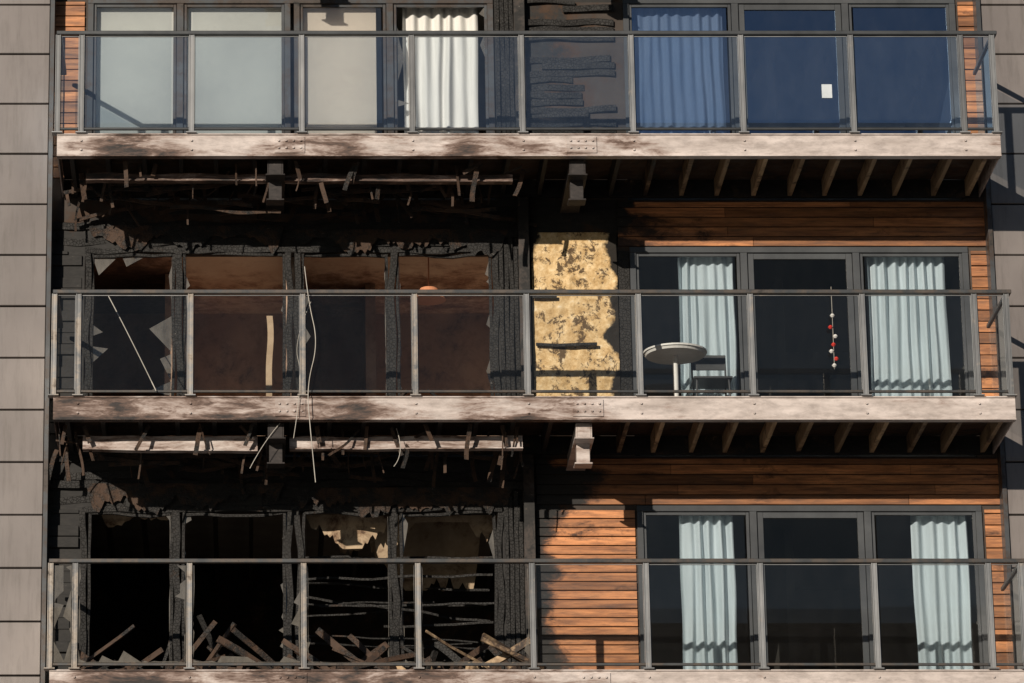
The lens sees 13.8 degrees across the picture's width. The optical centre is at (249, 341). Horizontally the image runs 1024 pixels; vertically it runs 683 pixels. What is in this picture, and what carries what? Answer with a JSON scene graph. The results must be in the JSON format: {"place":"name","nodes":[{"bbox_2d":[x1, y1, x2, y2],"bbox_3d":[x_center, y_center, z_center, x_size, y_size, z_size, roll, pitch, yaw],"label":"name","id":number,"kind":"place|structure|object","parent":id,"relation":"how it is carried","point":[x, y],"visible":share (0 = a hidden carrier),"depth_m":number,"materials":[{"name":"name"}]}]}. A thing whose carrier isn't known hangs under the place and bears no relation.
{"place":"outdoors","nodes":[
{"label":"outdoors","id":0,"kind":"place"},
{"bbox_2d":[84,257,494,395],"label":"room walls","id":1,"kind":"structure","parent":0,"point":[229,351],"depth_m":51.88,"materials":[{"name":"brown paint"}]},
{"bbox_2d":[85,257,493,313],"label":"room ceiling","id":2,"kind":"structure","parent":0,"point":[267,273],"depth_m":50.84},
{"bbox_2d":[418,257,445,304],"bbox_3d":[2.089,-0.802,49.447,0.400,0.670,0.400,0,-17,0],"label":"pendant lamp","id":3,"kind":"object","parent":2,"relation":"hanging from","point":[429,300],"visible":0.45,"depth_m":49.36,"materials":[{"name":"orange metal"}]},
{"bbox_2d":[176,9,485,121],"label":"room walls","id":4,"kind":"structure","parent":0,"point":[380,88],"depth_m":52.83,"materials":[{"name":"paint"}]},
{"bbox_2d":[639,257,958,351],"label":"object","id":5,"kind":"structure","parent":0,"point":[660,316],"depth_m":51.51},
{"bbox_2d":[646,516,971,589],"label":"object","id":6,"kind":"structure","parent":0,"point":[892,537],"depth_m":50.74,"materials":[{"name":"black glass"}]},
{"bbox_2d":[649,520,979,668],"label":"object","id":7,"kind":"structure","parent":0,"point":[899,644],"depth_m":52.49,"materials":[{"name":"black"}]},
{"bbox_2d":[722,9,945,121],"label":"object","id":8,"kind":"structure","parent":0,"point":[890,72],"depth_m":52.40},
{"bbox_2d":[726,25,951,132],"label":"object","id":9,"kind":"structure","parent":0,"point":[930,106],"depth_m":52.15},
{"bbox_3d":[3.119,5.785,47.004,10.920,3.100,0.196,0,-17,0],"label":"wall backing","id":10,"kind":"object","parent":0,"visible":0},
{"bbox_2d":[46,457,1005,682],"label":"wall backing","id":11,"kind":"object","parent":10,"relation":"on","point":[73,519],"depth_m":48.15,"materials":[{"name":"black"}]},
{"bbox_2d":[46,510,78,663],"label":"cladding end","id":12,"kind":"structure","parent":11,"relation":"attached to","point":[62,622],"depth_m":47.94,"materials":[{"name":"black wood"}]},
{"bbox_2d":[48,458,523,505],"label":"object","id":13,"kind":"object","parent":11,"relation":"attached to","point":[392,478],"visible":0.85,"depth_m":48.18,"materials":[{"name":"black wood"}]},
{"bbox_2d":[79,504,504,668],"bbox_3d":[0.475,2.931,47.808,4.832,2.248,0.143,0,-17,0],"label":"window frame","id":14,"kind":"object","parent":11,"relation":"attached to","point":[293,512],"visible":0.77,"depth_m":47.95,"materials":[{"name":"black wood"}]},
{"bbox_2d":[89,515,170,656],"bbox_3d":[-1.366,2.944,47.803,0.930,2.080,0.003,0,-17,0],"label":"broken pane","id":15,"kind":"object","parent":14,"relation":"attached to","point":[169,517],"visible":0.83,"depth_m":47.82,"materials":[{"name":"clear glass"}]},
{"bbox_2d":[184,513,286,655],"bbox_3d":[-0.161,2.944,47.803,1.160,2.080,0.003,0,-17,0],"label":"broken pane","id":16,"kind":"object","parent":14,"relation":"attached to","point":[187,519],"visible":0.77,"depth_m":47.86,"materials":[{"name":"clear glass"}]},
{"bbox_2d":[306,515,388,656],"bbox_3d":[1.089,2.944,47.803,0.960,2.080,0.003,0,-17,0],"label":"broken pane","id":17,"kind":"object","parent":14,"relation":"attached to","point":[308,641],"visible":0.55,"depth_m":47.70,"materials":[{"name":"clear glass"}]},
{"bbox_2d":[402,513,494,666],"bbox_3d":[2.259,2.944,47.803,1.060,2.080,0.003,0,-17,0],"label":"broken pane","id":18,"kind":"object","parent":14,"relation":"attached to","point":[405,528],"visible":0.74,"depth_m":48.02,"materials":[{"name":"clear glass"}]},
{"bbox_2d":[504,491,525,668],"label":"charred studs","id":19,"kind":"object","parent":11,"relation":"attached to","point":[517,545],"visible":0.77,"depth_m":47.83,"materials":[{"name":"brown wood"}]},
{"bbox_2d":[49,200,996,456],"bbox_3d":[3.119,-0.136,48.844,10.920,3.100,0.196,0,-17,0],"label":"wall backing","id":20,"kind":"object","parent":11,"relation":"on","point":[590,216],"depth_m":49.14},
{"bbox_2d":[49,251,81,433],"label":"cladding end","id":21,"kind":"structure","parent":20,"relation":"attached to","point":[68,329],"depth_m":48.75,"materials":[{"name":"black wood"}]},
{"bbox_2d":[52,206,518,246],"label":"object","id":22,"kind":"object","parent":20,"relation":"attached to","point":[163,240],"visible":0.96,"depth_m":49.09,"materials":[{"name":"brown wood"}]},
{"bbox_2d":[82,246,500,395],"bbox_3d":[0.476,-0.028,48.724,4.828,2.242,0.132,0,-17,0],"label":"window frame","id":23,"kind":"object","parent":20,"relation":"attached to","point":[176,254],"visible":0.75,"depth_m":48.86,"materials":[{"name":"brown wood"}]},
{"bbox_2d":[93,254,171,395],"bbox_3d":[-1.366,-0.016,48.723,0.930,2.080,0.003,0,-17,0],"label":"broken pane","id":24,"kind":"object","parent":23,"relation":"attached to","point":[162,331],"visible":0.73,"depth_m":48.76,"materials":[{"name":"grey glass"}]},
{"bbox_2d":[185,277,282,389],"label":"broken pane","id":25,"kind":"object","parent":23,"relation":"attached to","point":[187,284],"visible":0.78,"depth_m":48.83,"materials":[{"name":"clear glass"}]},
{"bbox_2d":[87,225,512,517],"bbox_3d":[0.564,0.329,48.535,4.850,3.510,0.031,0,-17,0],"label":"burnt membrane","id":26,"kind":"object","parent":23,"relation":"attached to","point":[156,497],"visible":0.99,"depth_m":48.13,"materials":[{"name":"black fabric"}]},
{"bbox_2d":[305,269,386,395],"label":"broken pane","id":27,"kind":"object","parent":23,"relation":"attached to","point":[307,336],"visible":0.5,"depth_m":48.75,"materials":[{"name":"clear glass"}]},
{"bbox_2d":[399,265,490,388],"bbox_3d":[2.259,-0.016,48.723,1.060,2.080,0.003,0,-17,0],"label":"broken pane","id":28,"kind":"object","parent":23,"relation":"attached to","point":[488,325],"visible":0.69,"depth_m":48.66,"materials":[{"name":"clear glass"}]},
{"bbox_2d":[499,229,520,395],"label":"charred studs","id":29,"kind":"object","parent":20,"relation":"attached to","point":[510,368],"visible":0.78,"depth_m":48.73,"materials":[{"name":"brown wood"}]},
{"bbox_2d":[53,0,982,199],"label":"wall backing","id":30,"kind":"object","parent":20,"relation":"on","point":[604,90],"depth_m":49.74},
{"bbox_2d":[53,2,84,177],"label":"cladding end","id":31,"kind":"structure","parent":30,"relation":"attached to","point":[69,18],"depth_m":49.70,"materials":[{"name":"brown wood"}]},
{"bbox_2d":[183,8,284,132],"bbox_3d":[-0.181,-3.065,49.742,1.220,2.111,0.024,0,-17,0],"label":"roller blind","id":32,"kind":"object","parent":30,"relation":"attached to","point":[237,81],"visible":0.49,"depth_m":49.77,"materials":[{"name":"fabric"}]},
{"bbox_2d":[86,0,494,132],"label":"window frame","id":33,"kind":"object","parent":30,"relation":"attached to","point":[180,7],"visible":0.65,"depth_m":49.78,"materials":[{"name":"grey metal"}]},
{"bbox_2d":[96,8,173,132],"bbox_3d":[-1.361,-3.065,49.742,0.980,2.111,0.024,0,-17,0],"label":"roller blind","id":34,"kind":"object","parent":33,"relation":"attached to","point":[134,81],"visible":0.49,"depth_m":49.78,"materials":[{"name":"fabric"}]},
{"bbox_2d":[396,8,484,112],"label":"broken pane","id":35,"kind":"object","parent":33,"relation":"attached to","point":[400,58],"visible":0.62,"depth_m":49.76,"materials":[{"name":"grey glass"}]},
{"bbox_2d":[303,8,376,132],"bbox_3d":[1.039,-3.110,49.767,0.900,2.011,0.024,0,-17,0],"label":"roller blind","id":36,"kind":"object","parent":30,"relation":"attached to","point":[340,89],"visible":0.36,"depth_m":49.79,"materials":[{"name":"fabric"}]},
{"bbox_2d":[402,8,478,132],"bbox_3d":[2.250,-2.975,49.800,0.893,2.250,0.111,0,-17,0],"label":"curtain","id":37,"kind":"object","parent":30,"relation":"hanging from","point":[446,79],"visible":0.59,"depth_m":49.87,"materials":[{"name":"white fabric"}]},
{"bbox_2d":[494,0,514,132],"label":"charred studs","id":38,"kind":"object","parent":30,"relation":"attached to","point":[507,106],"visible":0.75,"depth_m":49.65,"materials":[{"name":"brown wood"}]},
{"bbox_2d":[52,31,1002,212],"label":"balcony","id":39,"kind":"structure","parent":30,"relation":"attached to","point":[572,171],"depth_m":48.09,"materials":[{"name":"metal"}]},
{"bbox_2d":[63,160,536,230],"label":"hanging laths","id":40,"kind":"object","parent":39,"relation":"attached to","point":[452,209],"visible":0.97,"depth_m":48.61,"materials":[{"name":"brown wood"}]},
{"bbox_2d":[86,172,512,184],"bbox_3d":[0.563,-1.860,48.128,4.850,0.122,0.119,0,-17,0],"label":"soffit beam remnant","id":41,"kind":"object","parent":40,"relation":"attached to","point":[205,178],"visible":1,"depth_m":48.10,"materials":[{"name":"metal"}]},
{"bbox_2d":[513,0,526,132],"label":"steel column","id":42,"kind":"structure","parent":39,"relation":"on","point":[518,13],"depth_m":49.70,"materials":[{"name":"black metal"}]},
{"bbox_2d":[526,0,615,132],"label":"cladding","id":43,"kind":"structure","parent":30,"relation":"attached to","point":[560,70],"depth_m":49.65,"materials":[{"name":"brown wood"}]},
{"bbox_2d":[631,8,725,132],"bbox_3d":[5.049,-2.981,49.779,1.088,2.250,0.079,0,-17,0],"label":"curtain","id":44,"kind":"object","parent":30,"relation":"hanging from","point":[679,81],"visible":0.6,"depth_m":49.84,"materials":[{"name":"blue fabric"}]},
{"bbox_2d":[622,0,960,132],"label":"window frame","id":45,"kind":"object","parent":30,"relation":"attached to","point":[736,9],"visible":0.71,"depth_m":49.86,"materials":[{"name":"grey metal"}]},
{"bbox_2d":[821,84,831,97],"bbox_3d":[6.769,-2.937,49.619,0.120,0.170,0.004,0,-17,0],"label":"paper notice","id":46,"kind":"object","parent":45,"relation":"attached to","point":[826,90],"visible":1,"depth_m":49.62,"materials":[{"name":"white paper"}]},
{"bbox_2d":[957,2,977,132],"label":"cladding end","id":47,"kind":"structure","parent":30,"relation":"attached to","point":[965,19],"depth_m":49.71,"materials":[{"name":"brown wood"}]},
{"bbox_2d":[48,289,1016,470],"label":"balcony","id":48,"kind":"structure","parent":20,"relation":"attached to","point":[578,431],"depth_m":47.10,"materials":[{"name":"metal"}]},
{"bbox_2d":[108,266,400,481],"bbox_3d":[0.005,0.415,47.145,3.323,2.501,0.523,-1,-17,3],"label":"dangling cable","id":49,"kind":"object","parent":48,"relation":"hanging from","point":[299,383],"visible":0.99,"depth_m":46.98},
{"bbox_2d":[48,423,529,493],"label":"hanging laths","id":50,"kind":"object","parent":48,"relation":"attached to","point":[193,463],"visible":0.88,"depth_m":47.63,"materials":[{"name":"brown wood"}]},
{"bbox_2d":[83,435,257,453],"bbox_3d":[-0.888,1.144,47.191,1.951,0.190,0.117,0,-17,0],"label":"soffit beam remnant","id":51,"kind":"object","parent":50,"relation":"attached to","point":[175,444],"visible":1,"depth_m":47.17,"materials":[{"name":"wood"}]},
{"bbox_2d":[289,435,522,451],"bbox_3d":[1.742,1.135,47.194,2.601,0.172,0.119,0,-17,0],"label":"soffit beam remnant","id":52,"kind":"object","parent":50,"relation":"attached to","point":[421,443],"visible":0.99,"depth_m":47.17,"materials":[{"name":"wood"}]},
{"bbox_2d":[168,389,436,428],"bbox_3d":[0.578,0.731,47.878,4.688,0.434,0.838,0,-17,0],"label":"burnt debris","id":53,"kind":"object","parent":48,"relation":"on","point":[402,394],"visible":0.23,"depth_m":47.83,"materials":[{"name":"brown wood"}]},
{"bbox_2d":[517,197,531,395],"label":"steel column","id":54,"kind":"structure","parent":48,"relation":"on","point":[523,246],"depth_m":48.85,"materials":[{"name":"grey metal"}]},
{"bbox_2d":[643,343,706,395],"bbox_3d":[4.809,0.472,47.732,0.720,0.740,0.720,0,-17,0],"label":"balcony table","id":55,"kind":"object","parent":48,"relation":"on","point":[674,354],"visible":0.71,"depth_m":47.73,"materials":[{"name":"white metal"}]},
{"bbox_2d":[690,355,732,395],"bbox_3d":[5.239,0.503,48.036,0.440,0.862,0.480,0,-17,0],"label":"balcony chair","id":56,"kind":"object","parent":48,"relation":"on","point":[712,363],"visible":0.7,"depth_m":48.21,"materials":[{"name":"grey metal"}]},
{"bbox_2d":[531,232,620,395],"bbox_3d":[3.754,-0.110,48.692,0.990,2.420,0.037,0,-17,0],"label":"exposed insulation","id":57,"kind":"object","parent":20,"relation":"attached to","point":[577,260],"visible":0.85,"depth_m":48.76},
{"bbox_2d":[532,251,632,395],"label":"batten remnants","id":58,"kind":"object","parent":20,"relation":"attached to","point":[625,326],"visible":0.84,"depth_m":48.71,"materials":[{"name":"brown wood"}]},
{"bbox_2d":[678,257,736,395],"bbox_3d":[5.290,-0.017,48.873,0.657,2.250,0.114,0,-17,0],"label":"curtain","id":59,"kind":"object","parent":20,"relation":"hanging from","point":[707,323],"visible":0.64,"depth_m":48.96,"materials":[{"name":"white fabric"}]},
{"bbox_2d":[617,202,985,245],"bbox_3d":[6.417,-1.363,49.108,4.296,0.540,0.028,0,-17,0],"label":"cladding spandrel","id":60,"kind":"object","parent":20,"relation":"attached to","point":[806,232],"visible":1,"depth_m":49.10,"materials":[{"name":"brown wood"}]},
{"bbox_2d":[629,247,974,395],"bbox_3d":[6.359,-0.022,48.721,3.920,2.230,0.083,0,-17,0],"label":"window frame","id":61,"kind":"object","parent":20,"relation":"attached to","point":[746,257],"visible":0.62,"depth_m":48.95,"materials":[{"name":"grey metal"}]},
{"bbox_2d":[754,260,851,395],"bbox_3d":[6.369,-0.017,48.721,1.100,2.020,0.001,0,-17,0],"label":"window pane","id":62,"kind":"object","parent":61,"relation":"in","point":[794,336],"visible":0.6,"depth_m":48.76,"materials":[{"name":"black glass"}]},
{"bbox_2d":[828,296,838,369],"bbox_3d":[6.709,-0.155,48.681,0.112,1.000,0.060,0,-17,0],"label":"hanging ornament","id":63,"kind":"object","parent":61,"relation":"hanging from","point":[833,344],"visible":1,"depth_m":48.62,"materials":[{"name":"white paint"}]},
{"bbox_2d":[866,257,951,395],"bbox_3d":[7.619,-0.018,48.868,0.923,2.250,0.122,0,-17,0],"label":"curtain","id":64,"kind":"object","parent":20,"relation":"hanging from","point":[909,339],"visible":0.83,"depth_m":48.91,"materials":[{"name":"white fabric"}]},
{"bbox_2d":[970,251,991,395],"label":"cladding end","id":65,"kind":"structure","parent":20,"relation":"attached to","point":[979,269],"depth_m":48.78,"materials":[{"name":"brown wood"}]},
{"bbox_2d":[44,559,1023,682],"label":"balcony","id":66,"kind":"structure","parent":11,"relation":"attached to","point":[1012,587],"depth_m":46.02,"materials":[{"name":"metal"}]},
{"bbox_2d":[77,620,521,668],"bbox_3d":[0.542,3.460,46.862,5.145,0.834,1.364,0,-17,0],"label":"burnt debris","id":67,"kind":"object","parent":66,"relation":"on","point":[373,655],"visible":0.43,"depth_m":46.51,"materials":[{"name":"brown wood"}]},
{"bbox_2d":[396,630,546,668],"bbox_3d":[2.457,3.485,46.559,1.836,0.494,0.890,0,-17,0],"label":"fallen timber","id":68,"kind":"object","parent":66,"relation":"on","point":[509,652],"visible":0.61,"depth_m":46.40,"materials":[{"name":"brown wood"}]},
{"bbox_2d":[522,454,537,668],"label":"steel column","id":69,"kind":"structure","parent":66,"relation":"on","point":[528,509],"depth_m":47.93,"materials":[{"name":"grey metal"}]},
{"bbox_2d":[537,510,638,668],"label":"cladding","id":70,"kind":"structure","parent":11,"relation":"attached to","point":[588,640],"depth_m":47.79,"materials":[{"name":"brown wood"}]},
{"bbox_2d":[679,516,737,668],"bbox_3d":[5.200,2.942,47.947,0.634,2.250,0.125,0,-17,0],"label":"curtain","id":71,"kind":"object","parent":11,"relation":"hanging from","point":[709,609],"visible":0.87,"depth_m":47.98,"materials":[{"name":"white fabric"}]},
{"bbox_2d":[535,459,999,504],"bbox_3d":[5.912,1.598,48.187,5.306,0.540,0.028,0,-17,0],"label":"cladding spandrel","id":72,"kind":"object","parent":11,"relation":"attached to","point":[769,489],"visible":1,"depth_m":48.18,"materials":[{"name":"brown wood"}]},
{"bbox_2d":[637,505,989,668],"bbox_3d":[6.359,2.938,47.801,3.920,2.230,0.083,0,-17,0],"label":"window frame","id":73,"kind":"object","parent":11,"relation":"attached to","point":[756,515],"visible":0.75,"depth_m":48.01,"materials":[{"name":"grey metal"}]},
{"bbox_2d":[763,519,863,668],"bbox_3d":[6.369,2.944,47.801,1.100,2.020,0.001,0,-17,0],"label":"window pane","id":74,"kind":"object","parent":73,"relation":"in","point":[813,613],"visible":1,"depth_m":47.82,"materials":[{"name":"glass"}]},
{"bbox_2d":[910,516,973,668],"bbox_3d":[7.853,2.942,47.947,0.646,2.250,0.108,0,-17,0],"label":"curtain","id":75,"kind":"object","parent":11,"relation":"hanging from","point":[942,600],"visible":0.88,"depth_m":47.97,"materials":[{"name":"white fabric"}]},
{"bbox_2d":[984,510,1006,668],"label":"cladding end","id":76,"kind":"structure","parent":11,"relation":"attached to","point":[992,524],"depth_m":47.85,"materials":[{"name":"brown wood"}]},
{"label":"room floor","id":77,"kind":"structure","parent":0,"visible":0},
{"bbox_2d":[160,614,486,668],"bbox_3d":[0.739,3.891,48.933,5.018,1.232,2.527,0,-17,0],"label":"burnt debris","id":78,"kind":"object","parent":77,"relation":"on","point":[448,652],"visible":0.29,"depth_m":48.50,"materials":[{"name":"brown wood"}]},
{"bbox_2d":[305,555,493,649],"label":"collapsed laths","id":79,"kind":"object","parent":78,"relation":"on","point":[404,604],"visible":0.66,"depth_m":48.49,"materials":[{"name":"brown wood"}]},
{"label":"room floor","id":80,"kind":"structure","parent":0,"visible":0},
{"bbox_2d":[266,316,273,395],"bbox_3d":[0.230,0.412,48.852,0.091,1.480,0.077,0,-17,0],"label":"door leaf remnant","id":81,"kind":"object","parent":80,"relation":"on","point":[270,341],"depth_m":48.91,"materials":[{"name":"beige wood"}]},
{"bbox_3d":[0.724,6.386,49.386,6.130,2.823,4.690,0,-17,0],"label":"room","id":82,"kind":"object","parent":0,"visible":0},
{"bbox_3d":[3.119,4.983,50.031,10.920,0.230,5.090,0,-17,0],"label":"floor slab","id":83,"kind":"object","parent":82,"relation":"on","visible":0},
{"bbox_2d":[85,564,498,668],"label":"room walls","id":84,"kind":"structure","parent":83,"relation":"on","point":[255,616],"depth_m":52.57,"materials":[{"name":"black"}]},
{"bbox_2d":[105,515,496,591],"bbox_3d":[0.644,2.357,50.528,5.510,0.200,4.480,0,-17,0],"label":"ceiling joists charred","id":85,"kind":"object","parent":84,"relation":"on","point":[114,571],"visible":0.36,"depth_m":51.31,"materials":[{"name":"brown wood"}]},
{"bbox_2d":[102,515,496,590],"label":"plasterboard remains","id":86,"kind":"object","parent":85,"relation":"hanging from","point":[452,536],"visible":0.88,"depth_m":49.14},
{"bbox_2d":[83,455,974,558],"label":"floor slab","id":87,"kind":"structure","parent":84,"relation":"on","point":[233,538],"depth_m":51.82,"materials":[{"name":"concrete"}]},
{"bbox_2d":[643,267,965,395],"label":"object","id":88,"kind":"structure","parent":87,"relation":"on","point":[657,376],"depth_m":50.88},
{"bbox_2d":[87,198,961,199],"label":"floor slab","id":89,"kind":"structure","parent":88,"relation":"on","point":[628,198],"depth_m":49.44,"materials":[{"name":"concrete"}]},
{"bbox_2d":[290,9,485,132],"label":"room walls","id":90,"kind":"structure","parent":89,"relation":"on","point":[401,124],"depth_m":50.01,"materials":[{"name":"paint"}]},
{"label":"ground","id":91,"kind":"structure","parent":0,"visible":0},
{"bbox_2d":[0,0,50,680],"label":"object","id":92,"kind":"object","parent":91,"relation":"on","point":[32,410],"visible":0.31,"depth_m":48.31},
{"bbox_2d":[0,0,49,682],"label":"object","id":93,"kind":"object","parent":92,"relation":"attached to","point":[24,68],"visible":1,"depth_m":48.57,"materials":[{"name":"grey concrete"}]},
{"bbox_2d":[40,0,55,682],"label":"pier left edge trim","id":94,"kind":"structure","parent":92,"relation":"attached to","point":[48,353],"depth_m":48.45,"materials":[{"name":"grey metal"}]},
{"bbox_2d":[1005,358,1023,568],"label":"cladding joints","id":95,"kind":"object","parent":91,"relation":"on","point":[1015,462],"visible":0.13,"depth_m":48.14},
{"bbox_2d":[972,0,1010,581],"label":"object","id":96,"kind":"structure","parent":95,"relation":"attached to","point":[1002,484],"depth_m":48.70,"materials":[{"name":"black metal"}]},
{"bbox_2d":[980,0,1023,571],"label":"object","id":97,"kind":"object","parent":95,"relation":"attached to","point":[1004,19],"visible":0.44,"depth_m":48.97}
]}

